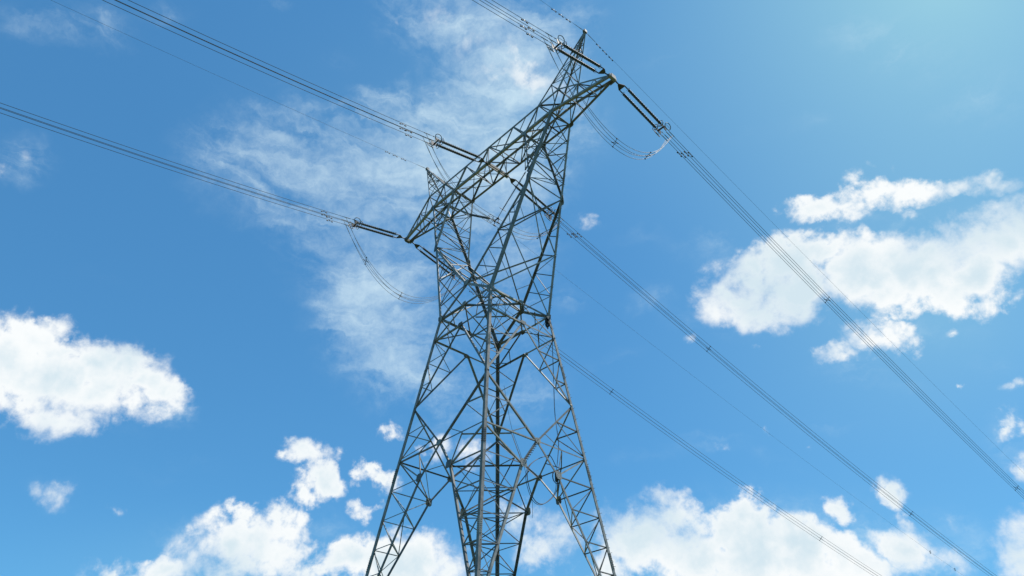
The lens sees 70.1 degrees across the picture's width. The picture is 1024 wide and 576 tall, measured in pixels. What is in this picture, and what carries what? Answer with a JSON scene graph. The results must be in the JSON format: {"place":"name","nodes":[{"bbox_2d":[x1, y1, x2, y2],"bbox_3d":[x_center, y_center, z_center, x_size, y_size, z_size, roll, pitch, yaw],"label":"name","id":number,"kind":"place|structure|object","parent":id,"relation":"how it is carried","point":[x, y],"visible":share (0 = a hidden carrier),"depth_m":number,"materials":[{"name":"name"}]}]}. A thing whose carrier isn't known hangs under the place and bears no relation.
{"place":"outdoors","nodes":[
{"label":"outdoors","id":0,"kind":"place"},
{"bbox_2d":[0,0,1023,575],"label":"sky","id":1,"kind":"structure","parent":0,"point":[198,377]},
{"bbox_3d":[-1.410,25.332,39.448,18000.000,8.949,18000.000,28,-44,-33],"label":"ground","id":2,"kind":"structure","parent":0,"visible":0},
{"bbox_2d":[365,29,616,575],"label":"transmission tower","id":3,"kind":"structure","parent":2,"relation":"on","point":[484,426],"depth_m":54.14,"materials":[{"name":"metal"}]},
{"bbox_2d":[51,0,414,163],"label":"earth wire","id":4,"kind":"object","parent":3,"relation":"attached to","point":[219,76],"visible":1,"depth_m":62.85,"materials":[{"name":"grey metal"}]},
{"bbox_2d":[341,217,404,238],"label":"tension insulator","id":5,"kind":"object","parent":3,"relation":"attached to","point":[357,223],"visible":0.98,"depth_m":70.42,"materials":[{"name":"metal"}]},
{"bbox_2d":[0,107,339,218],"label":"conductor","id":6,"kind":"object","parent":5,"relation":"attached to","point":[165,163],"visible":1,"depth_m":58.87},
{"bbox_2d":[1,113,342,223],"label":"conductor","id":7,"kind":"object","parent":5,"relation":"attached to","point":[166,168],"visible":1,"depth_m":58.50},
{"bbox_2d":[1,103,343,216],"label":"conductor","id":8,"kind":"object","parent":5,"relation":"attached to","point":[162,158],"visible":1,"depth_m":58.03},
{"bbox_2d":[0,108,346,221],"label":"conductor","id":9,"kind":"object","parent":5,"relation":"attached to","point":[165,164],"visible":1,"depth_m":58.24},
{"bbox_2d":[346,225,441,303],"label":"jumper cable","id":10,"kind":"object","parent":5,"relation":"hanging from","point":[381,285],"visible":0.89,"depth_m":68.68,"materials":[{"name":"metal"}]},
{"bbox_2d":[344,222,449,299],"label":"jumper cable","id":11,"kind":"object","parent":5,"relation":"hanging from","point":[383,283],"visible":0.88,"depth_m":68.82,"materials":[{"name":"metal"}]},
{"bbox_2d":[349,224,457,301],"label":"jumper cable","id":12,"kind":"object","parent":5,"relation":"hanging from","point":[387,286],"visible":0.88,"depth_m":68.43,"materials":[{"name":"metal"}]},
{"bbox_2d":[346,218,461,297],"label":"jumper cable","id":13,"kind":"object","parent":5,"relation":"hanging from","point":[386,281],"visible":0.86,"depth_m":68.60,"materials":[{"name":"metal"}]},
{"bbox_2d":[412,242,466,283],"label":"tension insulator","id":14,"kind":"object","parent":3,"relation":"attached to","point":[432,255],"visible":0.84,"depth_m":74.77,"materials":[{"name":"metal"}]},
{"bbox_2d":[462,284,871,574],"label":"conductor","id":15,"kind":"object","parent":14,"relation":"attached to","point":[674,440],"visible":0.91,"depth_m":89.83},
{"bbox_2d":[468,285,877,575],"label":"conductor","id":16,"kind":"object","parent":14,"relation":"attached to","point":[649,419],"visible":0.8,"depth_m":85.65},
{"bbox_2d":[474,289,875,574],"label":"conductor","id":17,"kind":"object","parent":14,"relation":"attached to","point":[690,448],"visible":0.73,"depth_m":90.32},
{"bbox_2d":[480,290,879,574],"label":"conductor","id":18,"kind":"object","parent":14,"relation":"attached to","point":[693,447],"visible":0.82,"depth_m":90.90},
{"bbox_2d":[422,132,486,162],"bbox_3d":[-4.750,-11.689,62.297,7.121,1.824,1.359,28,-44,-33],"label":"tension insulator","id":19,"kind":"object","parent":3,"relation":"attached to","point":[454,147],"visible":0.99,"depth_m":61.82,"materials":[{"name":"metal"}]},
{"bbox_2d":[103,0,422,140],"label":"conductor","id":20,"kind":"object","parent":19,"relation":"attached to","point":[254,68],"visible":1,"depth_m":50.83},
{"bbox_2d":[115,0,420,135],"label":"conductor","id":21,"kind":"object","parent":19,"relation":"attached to","point":[259,65],"visible":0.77,"depth_m":51.14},
{"bbox_2d":[116,0,426,137],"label":"conductor","id":22,"kind":"object","parent":19,"relation":"attached to","point":[262,66],"visible":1,"depth_m":50.63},
{"bbox_2d":[129,0,422,131],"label":"conductor","id":23,"kind":"object","parent":19,"relation":"attached to","point":[269,64],"visible":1,"depth_m":51.18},
{"bbox_2d":[470,171,525,226],"bbox_3d":[-1.322,-6.780,62.481,0.728,3.538,7.397,28,-44,-33],"label":"jumper insulator","id":24,"kind":"object","parent":3,"relation":"attached to","point":[484,217],"visible":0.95,"depth_m":61.67,"materials":[{"name":"metal"}]},
{"bbox_2d":[423,138,545,236],"bbox_3d":[-1.484,-7.561,63.275,15.869,4.700,0.034,28,-44,-33],"label":"jumper cable","id":25,"kind":"object","parent":24,"relation":"hanging from","point":[466,202],"visible":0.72,"depth_m":60.35,"materials":[{"name":"metal"}]},
{"bbox_2d":[426,143,545,239],"bbox_3d":[-1.489,-7.207,63.016,15.159,4.764,0.034,28,-44,-33],"label":"jumper cable","id":26,"kind":"object","parent":24,"relation":"hanging from","point":[467,207],"visible":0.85,"depth_m":60.25,"materials":[{"name":"metal"}]},
{"bbox_2d":[429,139,556,236],"bbox_3d":[-1.177,-7.412,62.730,15.161,4.764,0.034,28,-44,-33],"label":"jumper cable","id":27,"kind":"object","parent":24,"relation":"hanging from","point":[475,208],"visible":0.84,"depth_m":60.05,"materials":[{"name":"metal"}]},
{"bbox_2d":[426,134,562,233],"bbox_3d":[-1.172,-7.765,62.989,15.872,4.700,0.034,28,-44,-33],"label":"jumper cable","id":28,"kind":"object","parent":24,"relation":"hanging from","point":[473,202],"visible":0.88,"depth_m":60.19,"materials":[{"name":"metal"}]},
{"bbox_2d":[504,387,532,516],"bbox_3d":[0.357,9.909,45.090,1.791,8.602,0.146,6,-36,-8],"label":"hanging wire","id":29,"kind":"object","parent":3,"relation":"hanging from","point":[524,467],"visible":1,"depth_m":44.50,"materials":[{"name":"grey metal"}]},
{"bbox_2d":[525,439,538,461],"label":"wrapped cable","id":30,"kind":"object","parent":3,"relation":"attached to","point":[532,450],"visible":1,"depth_m":45.43,"materials":[{"name":"metal"}]},
{"bbox_2d":[508,177,563,223],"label":"tension insulator","id":31,"kind":"object","parent":3,"relation":"attached to","point":[512,180],"visible":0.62,"depth_m":67.31,"materials":[{"name":"metal"}]},
{"bbox_2d":[561,227,988,575],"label":"conductor","id":32,"kind":"object","parent":31,"relation":"attached to","point":[762,397],"visible":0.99,"depth_m":81.05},
{"bbox_2d":[563,225,990,574],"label":"conductor","id":33,"kind":"object","parent":31,"relation":"attached to","point":[762,394],"visible":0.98,"depth_m":81.00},
{"bbox_2d":[565,225,991,574],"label":"conductor","id":34,"kind":"object","parent":31,"relation":"attached to","point":[760,391],"visible":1,"depth_m":80.17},
{"bbox_2d":[567,223,993,573],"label":"conductor","id":35,"kind":"object","parent":31,"relation":"attached to","point":[759,387],"visible":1,"depth_m":80.39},
{"bbox_2d":[527,455,557,504],"bbox_3d":[1.928,11.804,45.308,0.442,3.677,2.804,-29,-45,34],"label":"cable loop","id":36,"kind":"object","parent":3,"relation":"hanging from","point":[528,484],"visible":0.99,"depth_m":44.91,"materials":[{"name":"grey metal"}]},
{"bbox_2d":[545,317,550,328],"bbox_3d":[2.725,2.637,55.465,0.454,1.054,0.427,-17,-39,22],"label":"cable bundle","id":37,"kind":"object","parent":3,"relation":"attached to","point":[547,324],"visible":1,"depth_m":55.38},
{"bbox_2d":[548,320,558,470],"bbox_3d":[2.939,7.340,51.368,0.393,12.714,2.634,2,-36,-2],"label":"down lead","id":38,"kind":"object","parent":3,"relation":"attached to","point":[554,401],"visible":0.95,"depth_m":51.53,"materials":[{"name":"grey metal"}]},
{"bbox_2d":[550,322,558,468],"bbox_3d":[2.922,7.382,51.425,0.378,12.712,2.691,2,-36,-2],"label":"down lead","id":39,"kind":"object","parent":3,"relation":"attached to","point":[554,409],"visible":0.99,"depth_m":51.09,"materials":[{"name":"grey metal"}]},
{"bbox_2d":[552,471,558,483],"bbox_3d":[2.824,12.011,46.312,0.736,0.866,0.220,28,-44,-33],"label":"joint box","id":40,"kind":"object","parent":3,"relation":"attached to","point":[556,479],"visible":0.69,"depth_m":46.14,"materials":[{"name":"grey metal"}]},
{"bbox_2d":[525,466,555,504],"bbox_3d":[1.855,12.119,45.050,2.790,2.950,0.419,28,-44,-33],"label":"cable loop","id":41,"kind":"object","parent":40,"relation":"attached to","point":[529,493],"visible":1,"depth_m":44.10,"materials":[{"name":"grey metal"}]},
{"bbox_2d":[541,33,608,74],"bbox_3d":[4.901,-17.210,54.632,7.122,1.824,1.360,28,-44,-33],"label":"tension insulator","id":42,"kind":"object","parent":3,"relation":"attached to","point":[558,43],"visible":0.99,"depth_m":54.23,"materials":[{"name":"metal"}]},
{"bbox_2d":[473,0,543,42],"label":"conductor","id":43,"kind":"object","parent":42,"relation":"attached to","point":[506,20],"visible":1,"depth_m":50.14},
{"bbox_2d":[480,0,540,36],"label":"conductor","id":44,"kind":"object","parent":42,"relation":"attached to","point":[508,17],"visible":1,"depth_m":50.54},
{"bbox_2d":[485,0,548,38],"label":"conductor","id":45,"kind":"object","parent":42,"relation":"attached to","point":[516,19],"visible":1,"depth_m":50.20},
{"bbox_2d":[492,0,545,32],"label":"conductor","id":46,"kind":"object","parent":42,"relation":"attached to","point":[518,16],"visible":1,"depth_m":50.56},
{"bbox_2d":[543,38,667,155],"bbox_3d":[7.579,-12.828,54.798,14.303,6.060,0.034,28,-44,-33],"label":"jumper cable","id":47,"kind":"object","parent":42,"relation":"hanging from","point":[586,114],"visible":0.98,"depth_m":52.32,"materials":[{"name":"metal"}]},
{"bbox_2d":[547,45,665,159],"bbox_3d":[7.576,-12.477,54.537,13.593,6.124,0.034,28,-44,-33],"label":"jumper cable","id":48,"kind":"object","parent":42,"relation":"hanging from","point":[591,124],"visible":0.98,"depth_m":52.14,"materials":[{"name":"metal"}]},
{"bbox_2d":[548,35,672,152],"bbox_3d":[7.891,-13.032,54.512,14.316,6.060,0.034,28,-44,-33],"label":"jumper cable","id":49,"kind":"object","parent":42,"relation":"hanging from","point":[597,118],"visible":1,"depth_m":52.21,"materials":[{"name":"metal"}]},
{"bbox_2d":[551,40,670,155],"bbox_3d":[7.888,-12.681,54.251,13.606,6.124,0.034,28,-44,-33],"label":"jumper cable","id":50,"kind":"object","parent":42,"relation":"hanging from","point":[593,116],"visible":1,"depth_m":51.92,"materials":[{"name":"metal"}]},
{"bbox_2d":[616,81,673,140],"bbox_3d":[10.597,-14.219,58.642,7.126,1.997,1.358,28,-44,-33],"label":"tension insulator","id":51,"kind":"object","parent":3,"relation":"attached to","point":[628,99],"visible":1,"depth_m":58.64,"materials":[{"name":"porcelain"},{"name":"steel"}]},
{"bbox_2d":[676,139,1010,478],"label":"conductor","id":52,"kind":"object","parent":51,"relation":"attached to","point":[843,311],"visible":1,"depth_m":70.43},
{"bbox_2d":[672,138,1020,490],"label":"conductor","id":53,"kind":"object","parent":51,"relation":"attached to","point":[806,276],"visible":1,"depth_m":66.91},
{"bbox_2d":[671,145,1023,498],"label":"conductor","id":54,"kind":"object","parent":51,"relation":"attached to","point":[811,288],"visible":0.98,"depth_m":67.70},
{"bbox_2d":[680,151,1015,488],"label":"conductor","id":55,"kind":"object","parent":51,"relation":"attached to","point":[847,322],"visible":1,"depth_m":72.60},
{"bbox_2d":[473,205,960,573],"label":"earth wire","id":56,"kind":"object","parent":3,"relation":"attached to","point":[696,378],"visible":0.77,"depth_m":93.74,"materials":[{"name":"grey metal"}]},
{"bbox_2d":[597,44,992,442],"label":"earth wire","id":57,"kind":"object","parent":3,"relation":"attached to","point":[766,216],"visible":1,"depth_m":73.65,"materials":[{"name":"grey metal"}]}
]}

